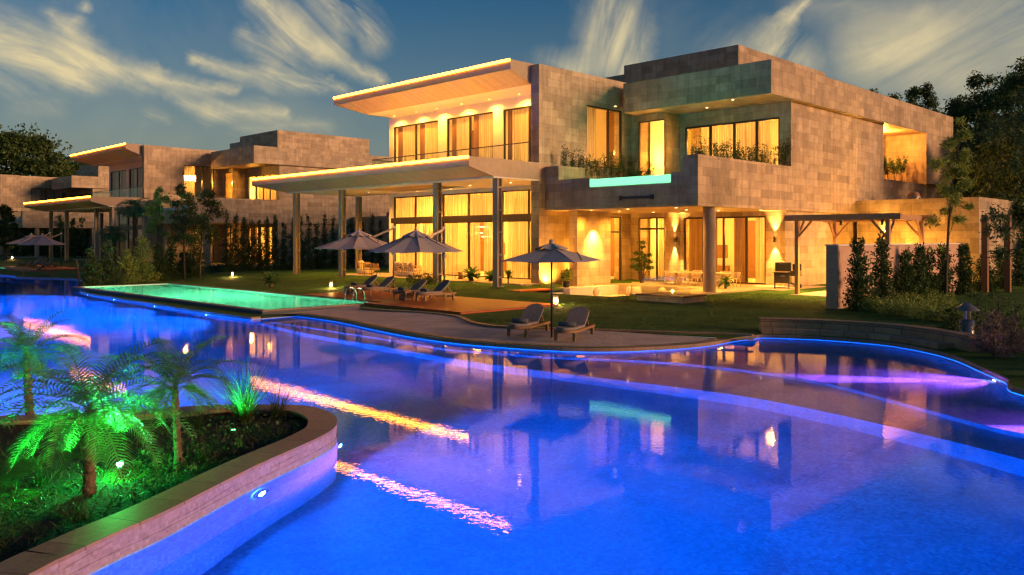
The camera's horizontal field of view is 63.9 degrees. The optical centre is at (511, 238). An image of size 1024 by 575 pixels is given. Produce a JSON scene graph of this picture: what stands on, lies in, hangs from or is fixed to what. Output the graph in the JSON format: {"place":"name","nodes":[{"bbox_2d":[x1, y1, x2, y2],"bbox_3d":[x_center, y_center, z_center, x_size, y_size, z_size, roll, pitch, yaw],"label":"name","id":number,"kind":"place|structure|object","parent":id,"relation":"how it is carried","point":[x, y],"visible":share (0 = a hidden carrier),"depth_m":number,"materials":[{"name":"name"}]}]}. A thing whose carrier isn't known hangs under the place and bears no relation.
{"place":"outdoors","nodes":[
{"label":"outdoors","id":0,"kind":"place"},
{"bbox_2d":[49,488,103,525],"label":"ornamental grass","id":1,"kind":"object","parent":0,"point":[76,515],"depth_m":8.12,"materials":[{"name":"plant"}]},
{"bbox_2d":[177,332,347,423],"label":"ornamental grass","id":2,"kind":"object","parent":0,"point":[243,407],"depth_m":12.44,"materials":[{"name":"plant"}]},
{"bbox_2d":[0,275,1023,574],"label":"water","id":3,"kind":"structure","parent":0,"point":[782,457],"depth_m":11.35,"materials":[{"name":"liquid"}]},
{"bbox_2d":[0,255,1023,574],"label":"lawn","id":4,"kind":"structure","parent":0,"point":[1010,369],"depth_m":32.14,"materials":[{"name":"green plant"}]},
{"bbox_2d":[0,204,20,259],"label":"broad tree","id":5,"kind":"object","parent":4,"relation":"on","point":[6,212],"visible":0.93,"depth_m":99.72,"materials":[{"name":"green plant"}]},
{"bbox_2d":[0,265,85,270],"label":"wooden deck","id":6,"kind":"structure","parent":4,"relation":"on","point":[17,268],"depth_m":73.93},
{"bbox_2d":[17,233,67,266],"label":"parasol","id":7,"kind":"object","parent":6,"relation":"on","point":[41,239],"visible":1,"depth_m":76.79,"materials":[{"name":"grey fabric"}]},
{"bbox_2d":[71,217,89,256],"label":"cypress","id":8,"kind":"object","parent":4,"relation":"on","point":[83,249],"visible":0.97,"depth_m":121.85,"materials":[{"name":"green plant"}]},
{"bbox_2d":[75,245,106,285],"bbox_3d":[-25.086,1.650,49.037,1.676,2.502,1.829,0,0,0],"label":"bush","id":9,"kind":"object","parent":4,"relation":"on","point":[92,270],"visible":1,"depth_m":48.90,"materials":[{"name":"green plant"}]},
{"bbox_2d":[95,240,128,285],"bbox_3d":[-24.649,1.447,50.228,2.292,2.924,2.200,0,0,0],"label":"bush","id":10,"kind":"object","parent":4,"relation":"on","point":[110,276],"visible":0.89,"depth_m":50.12,"materials":[{"name":"green plant"}]},
{"bbox_2d":[96,224,131,272],"bbox_3d":[-29.062,0.887,60.094,2.498,3.926,2.524,0,0,0],"label":"palm","id":11,"kind":"object","parent":4,"relation":"on","point":[114,236],"visible":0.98,"depth_m":59.75,"materials":[{"name":"green plant"}]},
{"bbox_2d":[116,246,142,283],"bbox_3d":[-24.315,1.700,51.843,1.931,2.420,1.925,0,0,0],"label":"bush","id":12,"kind":"object","parent":4,"relation":"on","point":[128,267],"visible":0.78,"depth_m":51.71,"materials":[{"name":"green plant"}]},
{"bbox_2d":[114,197,149,269],"bbox_3d":[-26.750,-0.029,57.906,2.664,5.757,2.580,0,0,-28],"label":"palm","id":13,"kind":"object","parent":4,"relation":"on","point":[134,210],"visible":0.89,"depth_m":57.86,"materials":[{"name":"green plant"}]},
{"bbox_2d":[129,232,162,281],"bbox_3d":[-23.791,1.215,53.058,2.452,3.380,2.406,0,0,0],"label":"bush","id":14,"kind":"object","parent":4,"relation":"on","point":[141,265],"visible":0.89,"depth_m":52.92,"materials":[{"name":"green plant"}]},
{"bbox_2d":[142,185,174,243],"bbox_3d":[-24.480,-0.347,57.047,2.217,6.694,1.903,0,0,0],"label":"thin tree","id":15,"kind":"object","parent":4,"relation":"on","point":[153,209],"visible":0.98,"depth_m":56.84,"materials":[{"name":"green plant"}]},
{"bbox_2d":[146,243,172,280],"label":"bush","id":16,"kind":"object","parent":4,"relation":"on","point":[159,264],"visible":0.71,"depth_m":54.61,"materials":[{"name":"green plant"}]},
{"bbox_2d":[0,404,336,574],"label":"planter","id":17,"kind":"object","parent":4,"relation":"on","point":[128,523],"visible":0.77,"depth_m":9.14,"materials":[{"name":"tile"}]},
{"bbox_2d":[5,451,77,486],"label":"ornamental grass","id":18,"kind":"object","parent":17,"relation":"on","point":[39,479],"depth_m":9.39,"materials":[{"name":"plant"}]},
{"bbox_2d":[0,309,91,414],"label":"palm","id":19,"kind":"object","parent":17,"relation":"on","point":[25,347],"visible":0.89,"depth_m":12.77,"materials":[{"name":"green plant"}]},
{"bbox_2d":[0,340,196,494],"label":"palm","id":20,"kind":"object","parent":17,"relation":"on","point":[89,418],"visible":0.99,"depth_m":8.87,"materials":[{"name":"green plant"}]},
{"bbox_2d":[0,408,306,560],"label":"ground cover","id":21,"kind":"object","parent":17,"relation":"on","point":[8,509],"visible":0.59,"depth_m":9.92,"materials":[{"name":"green plant"}]},
{"bbox_2d":[106,335,248,468],"bbox_3d":[-4.163,2.051,10.198,1.643,1.622,1.497,0,0,0],"label":"palm","id":22,"kind":"object","parent":17,"relation":"on","point":[177,432],"visible":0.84,"depth_m":10.10,"materials":[{"name":"green plant"}]},
{"bbox_2d":[242,371,323,418],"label":"ornamental grass","id":23,"kind":"object","parent":17,"relation":"on","point":[276,410],"depth_m":12.93,"materials":[{"name":"plant"}]},
{"bbox_2d":[161,240,182,278],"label":"bush","id":24,"kind":"object","parent":4,"relation":"on","point":[173,274],"visible":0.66,"depth_m":56.41,"materials":[{"name":"green plant"}]},
{"bbox_2d":[167,181,200,278],"bbox_3d":[-22.458,-0.465,56.135,2.208,6.931,2.408,0,0,-25],"label":"thin tree","id":25,"kind":"object","parent":4,"relation":"on","point":[182,193],"visible":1,"depth_m":55.92,"materials":[{"name":"green plant"}]},
{"bbox_2d":[173,250,195,277],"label":"bush","id":26,"kind":"object","parent":4,"relation":"on","point":[188,267],"visible":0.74,"depth_m":57.87,"materials":[{"name":"green plant"}]},
{"bbox_2d":[177,234,210,276],"bbox_3d":[-23.209,1.174,59.315,2.913,3.456,2.931,0,0,0],"label":"bush","id":27,"kind":"object","parent":4,"relation":"on","point":[196,264],"visible":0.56,"depth_m":59.41,"materials":[{"name":"green plant"}]},
{"bbox_2d":[24,130,388,267],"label":"villa","id":28,"kind":"object","parent":4,"relation":"on","point":[138,171],"visible":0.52,"depth_m":89.41,"materials":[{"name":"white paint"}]},
{"bbox_2d":[111,170,125,196],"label":"window","id":29,"kind":"structure","parent":28,"relation":"in","point":[119,176],"depth_m":97.64,"materials":[{"name":"grey glass"}]},
{"bbox_2d":[130,167,141,197],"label":"window","id":30,"kind":"structure","parent":28,"relation":"in","point":[136,172],"depth_m":94.10,"materials":[{"name":"glass"}]},
{"bbox_2d":[184,165,213,197],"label":"window","id":31,"kind":"structure","parent":28,"relation":"in","point":[189,170],"depth_m":89.64,"materials":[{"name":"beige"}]},
{"bbox_2d":[248,173,275,199],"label":"window","id":32,"kind":"structure","parent":28,"relation":"in","point":[263,193],"depth_m":88.88,"materials":[{"name":"glass"}]},
{"bbox_2d":[186,187,227,277],"bbox_3d":[-21.209,-0.304,57.236,2.863,6.611,2.889,0,0,0],"label":"thin tree","id":33,"kind":"object","parent":4,"relation":"on","point":[209,228],"visible":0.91,"depth_m":56.91,"materials":[{"name":"green plant"}]},
{"bbox_2d":[72,283,371,317],"bbox_3d":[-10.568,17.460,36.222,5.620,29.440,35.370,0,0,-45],"label":"swimming pool","id":34,"kind":"structure","parent":4,"relation":"in","point":[256,302],"depth_m":38.14,"materials":[{"name":"liquid"}]},
{"bbox_2d":[218,210,234,271],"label":"cypress","id":35,"kind":"object","parent":4,"relation":"on","point":[226,250],"visible":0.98,"depth_m":64.48,"materials":[{"name":"green plant"}]},
{"bbox_2d":[228,213,243,271],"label":"cypress","id":36,"kind":"object","parent":4,"relation":"on","point":[235,249],"visible":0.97,"depth_m":65.02,"materials":[{"name":"green plant"}]},
{"bbox_2d":[238,217,251,270],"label":"cypress","id":37,"kind":"object","parent":4,"relation":"on","point":[245,259],"visible":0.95,"depth_m":65.49,"materials":[{"name":"green plant"}]},
{"bbox_2d":[246,219,258,270],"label":"cypress","id":38,"kind":"object","parent":4,"relation":"on","point":[251,252],"visible":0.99,"depth_m":66.01,"materials":[{"name":"green plant"}]},
{"bbox_2d":[252,220,267,270],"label":"cypress","id":39,"kind":"object","parent":4,"relation":"on","point":[260,261],"visible":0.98,"depth_m":66.42,"materials":[{"name":"green plant"}]},
{"bbox_2d":[261,217,274,270],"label":"cypress","id":40,"kind":"object","parent":4,"relation":"on","point":[267,254],"visible":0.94,"depth_m":66.90,"materials":[{"name":"green plant"}]},
{"bbox_2d":[270,214,282,269],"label":"cypress","id":41,"kind":"object","parent":4,"relation":"on","point":[275,240],"visible":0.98,"depth_m":67.46,"materials":[{"name":"green plant"}]},
{"bbox_2d":[302,214,316,268],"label":"cypress","id":42,"kind":"object","parent":4,"relation":"on","point":[309,251],"visible":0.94,"depth_m":69.60,"materials":[{"name":"green plant"}]},
{"bbox_2d":[309,222,325,268],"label":"cypress","id":43,"kind":"object","parent":4,"relation":"on","point":[318,265],"visible":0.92,"depth_m":70.20,"materials":[{"name":"green plant"}]},
{"bbox_2d":[301,290,557,313],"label":"wooden deck","id":44,"kind":"structure","parent":4,"relation":"on","point":[456,305],"depth_m":34.11,"materials":[{"name":"wood"}]},
{"bbox_2d":[315,226,395,291],"bbox_3d":[-7.707,1.035,41.366,4.158,3.330,4.158,0,0,20],"label":"parasol","id":45,"kind":"object","parent":44,"relation":"on","point":[359,239],"visible":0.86,"depth_m":40.51,"materials":[{"name":"grey fabric"}]},
{"bbox_2d":[368,227,461,296],"bbox_3d":[-4.384,1.070,37.477,4.010,3.260,4.010,0,0,11],"label":"parasol","id":46,"kind":"object","parent":44,"relation":"on","point":[415,240],"visible":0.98,"depth_m":36.71,"materials":[{"name":"grey fabric"}]},
{"bbox_2d":[415,280,456,300],"bbox_3d":[-3.424,2.274,36.174,1.985,0.852,0.722,0,0,-45],"label":"sun lounger","id":47,"kind":"object","parent":44,"relation":"on","point":[439,288],"visible":1,"depth_m":36.27,"materials":[{"name":"fabric"}]},
{"bbox_2d":[188,272,825,334],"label":"grass","id":48,"kind":"structure","parent":4,"relation":"on","point":[316,276],"depth_m":36.02,"materials":[{"name":"plant"}]},
{"bbox_2d":[358,307,753,335],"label":"lawn kerb","id":49,"kind":"structure","parent":4,"relation":"on","point":[504,326],"depth_m":25.10,"materials":[{"name":"stone"}]},
{"bbox_2d":[251,45,1023,296],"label":"villa","id":50,"kind":"object","parent":4,"relation":"on","point":[481,173],"visible":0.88,"depth_m":49.57,"materials":[{"name":"beige stone"}]},
{"bbox_2d":[394,222,432,273],"bbox_3d":[-6.640,0.680,57.631,0.398,3.596,4.898,0,0,-45],"label":"window","id":51,"kind":"structure","parent":50,"relation":"in","point":[405,228],"depth_m":57.61,"materials":[{"name":"glass"}]},
{"bbox_2d":[394,195,432,217],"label":"window","id":52,"kind":"structure","parent":50,"relation":"in","point":[409,206],"depth_m":57.92,"materials":[{"name":"glass"}]},
{"bbox_2d":[394,120,437,162],"bbox_3d":[-6.607,-6.165,57.598,0.393,3.726,4.996,0,0,-45],"label":"window","id":53,"kind":"structure","parent":50,"relation":"in","point":[408,137],"depth_m":57.50,"materials":[{"name":"glass"}]},
{"bbox_2d":[442,221,492,276],"bbox_3d":[-2.718,0.680,53.709,0.392,3.596,5.200,0,0,-45],"label":"window","id":54,"kind":"structure","parent":50,"relation":"in","point":[473,228],"depth_m":53.64,"materials":[{"name":"glass"}]},
{"bbox_2d":[442,191,492,216],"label":"window","id":55,"kind":"structure","parent":50,"relation":"in","point":[477,203],"depth_m":53.87,"materials":[{"name":"glass"}]},
{"bbox_2d":[447,112,492,157],"bbox_3d":[-2.610,-6.165,53.605,0.398,3.726,4.496,0,0,-45],"label":"window","id":56,"kind":"structure","parent":50,"relation":"in","point":[483,122],"depth_m":53.49,"materials":[{"name":"glass"}]},
{"bbox_2d":[502,220,530,279],"bbox_3d":[1.138,0.680,49.856,4.698,3.596,0.395,0,0,45],"label":"window","id":57,"kind":"structure","parent":50,"relation":"in","point":[519,232],"depth_m":50.64,"materials":[{"name":"glass"}]},
{"bbox_2d":[502,189,530,214],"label":"window","id":58,"kind":"structure","parent":50,"relation":"in","point":[517,202],"depth_m":50.81,"materials":[{"name":"glass"}]},
{"bbox_2d":[504,106,530,161],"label":"window","id":59,"kind":"structure","parent":50,"relation":"in","point":[522,115],"depth_m":50.63,"materials":[{"name":"glass"}]},
{"bbox_2d":[587,105,620,168],"bbox_3d":[5.426,-6.125,50.151,3.398,3.646,0.490,0,0,-45],"label":"window","id":60,"kind":"structure","parent":50,"relation":"in","point":[591,111],"depth_m":49.81,"materials":[{"name":"glass"}]},
{"bbox_2d":[590,174,670,186],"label":"pool window","id":61,"kind":"structure","parent":50,"relation":"in","point":[665,178],"depth_m":41.95,"materials":[{"name":"glass"}]},
{"bbox_2d":[629,240,653,282],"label":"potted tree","id":62,"kind":"object","parent":50,"relation":"on","point":[642,266],"visible":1,"depth_m":49.38,"materials":[{"name":"green plant"}]},
{"bbox_2d":[639,217,663,280],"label":"window","id":63,"kind":"structure","parent":50,"relation":"in","point":[661,219],"depth_m":50.62,"materials":[{"name":"glass"}]},
{"bbox_2d":[684,216,765,284],"bbox_3d":[12.785,0.670,49.129,0.499,3.936,5.498,0,0,-45],"label":"window","id":64,"kind":"structure","parent":50,"relation":"in","point":[740,222],"depth_m":48.69,"materials":[{"name":"glass"}]},
{"bbox_2d":[685,117,779,164],"bbox_3d":[13.103,-5.390,48.773,0.449,2.976,6.246,0,0,-45],"label":"window","id":65,"kind":"structure","parent":50,"relation":"in","point":[749,132],"depth_m":48.43,"materials":[{"name":"glass"}]},
{"bbox_2d":[771,262,801,288],"bbox_3d":[14.886,1.968,44.470,1.480,1.504,0.720,0,0,31],"label":"barbecue","id":66,"kind":"object","parent":50,"relation":"on","point":[783,272],"visible":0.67,"depth_m":44.53,"materials":[{"name":"grey metal"}]},
{"bbox_2d":[635,292,706,303],"bbox_3d":[6.965,2.350,35.956,1.800,1.300,2.500,0,0,-45],"label":"fire table","id":67,"kind":"object","parent":4,"relation":"on","point":[672,297],"visible":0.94,"depth_m":35.37,"materials":[{"name":"stone"}]},
{"bbox_2d":[841,236,878,310],"bbox_3d":[13.300,1.376,31.372,1.319,2.972,1.493,0,0,19],"label":"laurel","id":68,"kind":"object","parent":4,"relation":"on","point":[859,285],"visible":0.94,"depth_m":31.31,"materials":[{"name":"green plant"}]},
{"bbox_2d":[861,231,902,306],"bbox_3d":[14.724,1.269,32.995,1.757,3.184,1.467,0,0,0],"label":"laurel","id":69,"kind":"object","parent":4,"relation":"on","point":[881,272],"visible":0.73,"depth_m":32.93,"materials":[{"name":"green plant"}]},
{"bbox_2d":[824,243,963,308],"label":"garden wall","id":70,"kind":"structure","parent":4,"relation":"on","point":[837,256],"depth_m":32.51,"materials":[{"name":"paint"}]},
{"bbox_2d":[886,247,923,298],"bbox_3d":[16.793,1.590,34.934,1.622,2.532,1.883,0,0,44],"label":"laurel","id":71,"kind":"object","parent":4,"relation":"on","point":[904,271],"visible":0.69,"depth_m":34.76,"materials":[{"name":"green plant"}]},
{"bbox_2d":[903,242,937,298],"bbox_3d":[17.781,1.479,35.960,1.699,2.778,1.704,0,0,0],"label":"laurel","id":72,"kind":"object","parent":4,"relation":"on","point":[920,279],"visible":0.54,"depth_m":35.91,"materials":[{"name":"green plant"}]},
{"bbox_2d":[919,81,944,114],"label":"tall tree","id":73,"kind":"object","parent":4,"relation":"on","point":[928,95],"visible":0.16,"depth_m":99.69,"materials":[{"name":"green plant"}]},
{"bbox_2d":[921,246,943,298],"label":"laurel","id":74,"kind":"object","parent":4,"relation":"on","point":[929,262],"visible":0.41,"depth_m":36.79,"materials":[{"name":"green plant"}]},
{"bbox_2d":[932,243,955,296],"bbox_3d":[19.986,1.462,38.299,1.414,2.778,1.270,0,0,19],"label":"laurel","id":75,"kind":"object","parent":4,"relation":"on","point":[941,252],"visible":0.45,"depth_m":38.19,"materials":[{"name":"green plant"}]},
{"bbox_2d":[923,115,978,295],"bbox_3d":[19.484,-1.251,36.505,2.482,8.504,1.912,0,0,-27],"label":"slender tree","id":76,"kind":"object","parent":4,"relation":"on","point":[956,161],"visible":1,"depth_m":36.49,"materials":[{"name":"green plant"}]},
{"bbox_2d":[937,305,964,331],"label":"border shrub","id":77,"kind":"object","parent":4,"relation":"on","point":[953,319],"visible":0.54,"depth_m":23.20,"materials":[{"name":"green plant"}]},
{"bbox_2d":[942,94,968,177],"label":"tall tree","id":78,"kind":"object","parent":4,"relation":"on","point":[954,103],"visible":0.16,"depth_m":77.59,"materials":[{"name":"green plant"}]},
{"bbox_2d":[951,243,977,294],"bbox_3d":[22.153,1.532,40.310,1.254,2.662,1.648,0,0,24],"label":"laurel","id":79,"kind":"object","parent":4,"relation":"on","point":[965,278],"visible":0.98,"depth_m":40.23,"materials":[{"name":"green plant"}]},
{"bbox_2d":[953,301,979,333],"bbox_3d":[13.015,2.320,23.500,0.680,1.060,0.680,0,0,0],"label":"path lamp","id":80,"kind":"object","parent":4,"relation":"on","point":[966,308],"visible":0.78,"depth_m":23.35,"materials":[{"name":"grey metal"}]},
{"bbox_2d":[952,69,999,195],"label":"tall tree","id":81,"kind":"object","parent":4,"relation":"on","point":[972,82],"visible":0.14,"depth_m":75.64,"materials":[{"name":"green plant"}]},
{"bbox_2d":[956,288,998,330],"bbox_3d":[14.059,2.188,24.782,1.503,1.427,1.581,0,0,-37],"label":"border shrub","id":82,"kind":"object","parent":4,"relation":"on","point":[976,318],"visible":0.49,"depth_m":24.99,"materials":[{"name":"green plant"}]},
{"bbox_2d":[955,72,1004,148],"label":"tall tree","id":83,"kind":"object","parent":4,"relation":"on","point":[979,110],"visible":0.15,"depth_m":73.94,"materials":[{"name":"green plant"}]},
{"bbox_2d":[950,130,1014,198],"bbox_3d":[36.531,-2.628,62.090,5.973,11.456,6.358,0,0,0],"label":"tall tree","id":84,"kind":"object","parent":4,"relation":"on","point":[975,149],"visible":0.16,"depth_m":62.14,"materials":[{"name":"green plant"}]},
{"bbox_2d":[966,254,998,291],"bbox_3d":[24.553,1.773,42.830,1.509,2.180,1.602,0,0,0],"label":"laurel","id":85,"kind":"object","parent":4,"relation":"on","point":[978,283],"visible":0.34,"depth_m":42.71,"materials":[{"name":"green plant"}]},
{"bbox_2d":[981,215,988,291],"bbox_3d":[24.205,1.050,42.000,0.280,4.500,0.280,0,0,-45],"label":"timber post","id":86,"kind":"object","parent":4,"relation":"on","point":[984,266],"visible":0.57,"depth_m":41.93,"materials":[{"name":"brown wood"}]},
{"bbox_2d":[971,309,1009,346],"bbox_3d":[12.712,2.377,21.753,1.191,1.051,1.122,0,0,0],"label":"border shrub","id":87,"kind":"object","parent":4,"relation":"on","point":[996,316],"visible":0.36,"depth_m":21.69,"materials":[{"name":"green plant"}]},
{"bbox_2d":[967,321,1015,358],"bbox_3d":[11.579,2.425,19.869,1.125,0.955,1.044,0,0,0],"label":"border shrub","id":88,"kind":"object","parent":4,"relation":"on","point":[986,343],"visible":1,"depth_m":19.79,"materials":[{"name":"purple plant"}]},
{"bbox_2d":[960,127,1023,200],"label":"tall tree","id":89,"kind":"object","parent":4,"relation":"on","point":[987,149],"visible":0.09,"depth_m":58.34,"materials":[{"name":"green plant"}]},
{"bbox_2d":[967,70,1021,175],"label":"tall tree","id":90,"kind":"object","parent":4,"relation":"on","point":[988,117],"visible":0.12,"depth_m":70.06,"materials":[{"name":"green plant"}]},
{"bbox_2d":[967,107,1023,250],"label":"tall tree","id":91,"kind":"object","parent":4,"relation":"on","point":[993,175],"visible":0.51,"depth_m":53.92,"materials":[{"name":"green plant"}]},
{"bbox_2d":[973,56,1023,159],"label":"tall tree","id":92,"kind":"object","parent":4,"relation":"on","point":[1011,83],"visible":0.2,"depth_m":65.94,"materials":[{"name":"green plant"}]},
{"bbox_2d":[976,85,1023,272],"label":"slender tree","id":93,"kind":"object","parent":4,"relation":"on","point":[1019,136],"visible":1,"depth_m":23.53,"materials":[{"name":"green plant"}]},
{"bbox_2d":[990,244,1016,289],"bbox_3d":[26.598,1.573,44.695,1.643,2.580,1.669,0,0,40],"label":"laurel","id":94,"kind":"object","parent":4,"relation":"on","point":[998,280],"visible":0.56,"depth_m":44.73,"materials":[{"name":"green plant"}]},
{"bbox_2d":[991,312,1023,353],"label":"border shrub","id":95,"kind":"object","parent":4,"relation":"on","point":[1010,330],"visible":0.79,"depth_m":20.63,"materials":[{"name":"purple plant"}]},
{"bbox_2d":[1004,215,1010,291],"bbox_3d":[25.357,1.050,42.000,0.280,4.500,0.280,0,0,-45],"label":"timber post","id":96,"kind":"object","parent":4,"relation":"on","point":[1007,275],"visible":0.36,"depth_m":41.88,"materials":[{"name":"brown wood"}]},
{"bbox_2d":[1011,248,1023,285],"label":"laurel","id":97,"kind":"object","parent":4,"relation":"on","point":[1017,275],"visible":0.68,"depth_m":47.35,"materials":[{"name":"green plant"}]},
{"bbox_2d":[0,0,1023,337],"label":"sky","id":98,"kind":"structure","parent":0,"point":[94,74],"materials":[{"name":"blue"}]},
{"bbox_2d":[285,305,756,345],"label":"pool deck","id":99,"kind":"structure","parent":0,"point":[442,325],"depth_m":24.86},
{"bbox_2d":[507,303,549,337],"bbox_3d":[0.449,2.404,24.292,0.722,0.852,1.985,0,0,23],"label":"sun lounger","id":100,"kind":"object","parent":99,"relation":"on","point":[532,313],"visible":0.91,"depth_m":24.48,"materials":[{"name":"grey wood"}]},
{"bbox_2d":[501,239,599,336],"bbox_3d":[1.144,1.435,23.715,2.234,2.830,2.234,0,0,25],"label":"parasol","id":101,"kind":"object","parent":99,"relation":"on","point":[551,252],"visible":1,"depth_m":23.30,"materials":[{"name":"grey fabric"}]},
{"bbox_2d":[554,306,594,341],"bbox_3d":[1.756,2.424,23.509,0.722,0.852,1.984,0,0,22],"label":"sun lounger","id":102,"kind":"object","parent":99,"relation":"on","point":[578,315],"visible":0.91,"depth_m":23.71,"materials":[{"name":"grey wood"}]},
{"bbox_2d":[789,291,825,296],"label":"pergola paving","id":103,"kind":"structure","parent":0,"point":[820,293],"depth_m":39.81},
{"bbox_2d":[784,213,935,293],"bbox_3d":[16.935,0.930,40.058,4.600,4.140,5.500,0,0,-45],"label":"pergola","id":104,"kind":"object","parent":103,"relation":"on","point":[887,218],"visible":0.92,"depth_m":39.75,"materials":[{"name":"brown wood"}]},
{"label":"ground","id":105,"kind":"structure","parent":0,"visible":0},
{"bbox_2d":[0,123,79,177],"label":"broad tree","id":106,"kind":"object","parent":105,"relation":"on","point":[15,146],"visible":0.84,"depth_m":146.43,"materials":[{"name":"green plant"}]},
{"bbox_2d":[0,165,109,257],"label":"villa","id":107,"kind":"object","parent":105,"relation":"on","point":[17,192],"visible":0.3,"depth_m":126.67,"materials":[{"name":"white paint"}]},
{"label":"lagoon floor","id":108,"kind":"structure","parent":0,"visible":0},
{"bbox_2d":[88,316,336,574],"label":"lagoon wall","id":109,"kind":"structure","parent":108,"relation":"on","point":[109,564],"depth_m":8.81,"materials":[{"name":"tile"}]},
{"bbox_2d":[0,274,260,319],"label":"pool coping","id":110,"kind":"object","parent":109,"relation":"on","point":[196,311],"visible":0.48,"depth_m":36.39,"materials":[{"name":"stone"}]},
{"bbox_2d":[296,313,1023,394],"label":"pool coping","id":111,"kind":"object","parent":109,"relation":"on","point":[709,342],"visible":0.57,"depth_m":22.75,"materials":[{"name":"stone"}]},
{"bbox_2d":[759,317,983,351],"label":"seat wall","id":112,"kind":"structure","parent":111,"relation":"on","point":[934,338],"depth_m":23.86,"materials":[{"name":"grey stone"}]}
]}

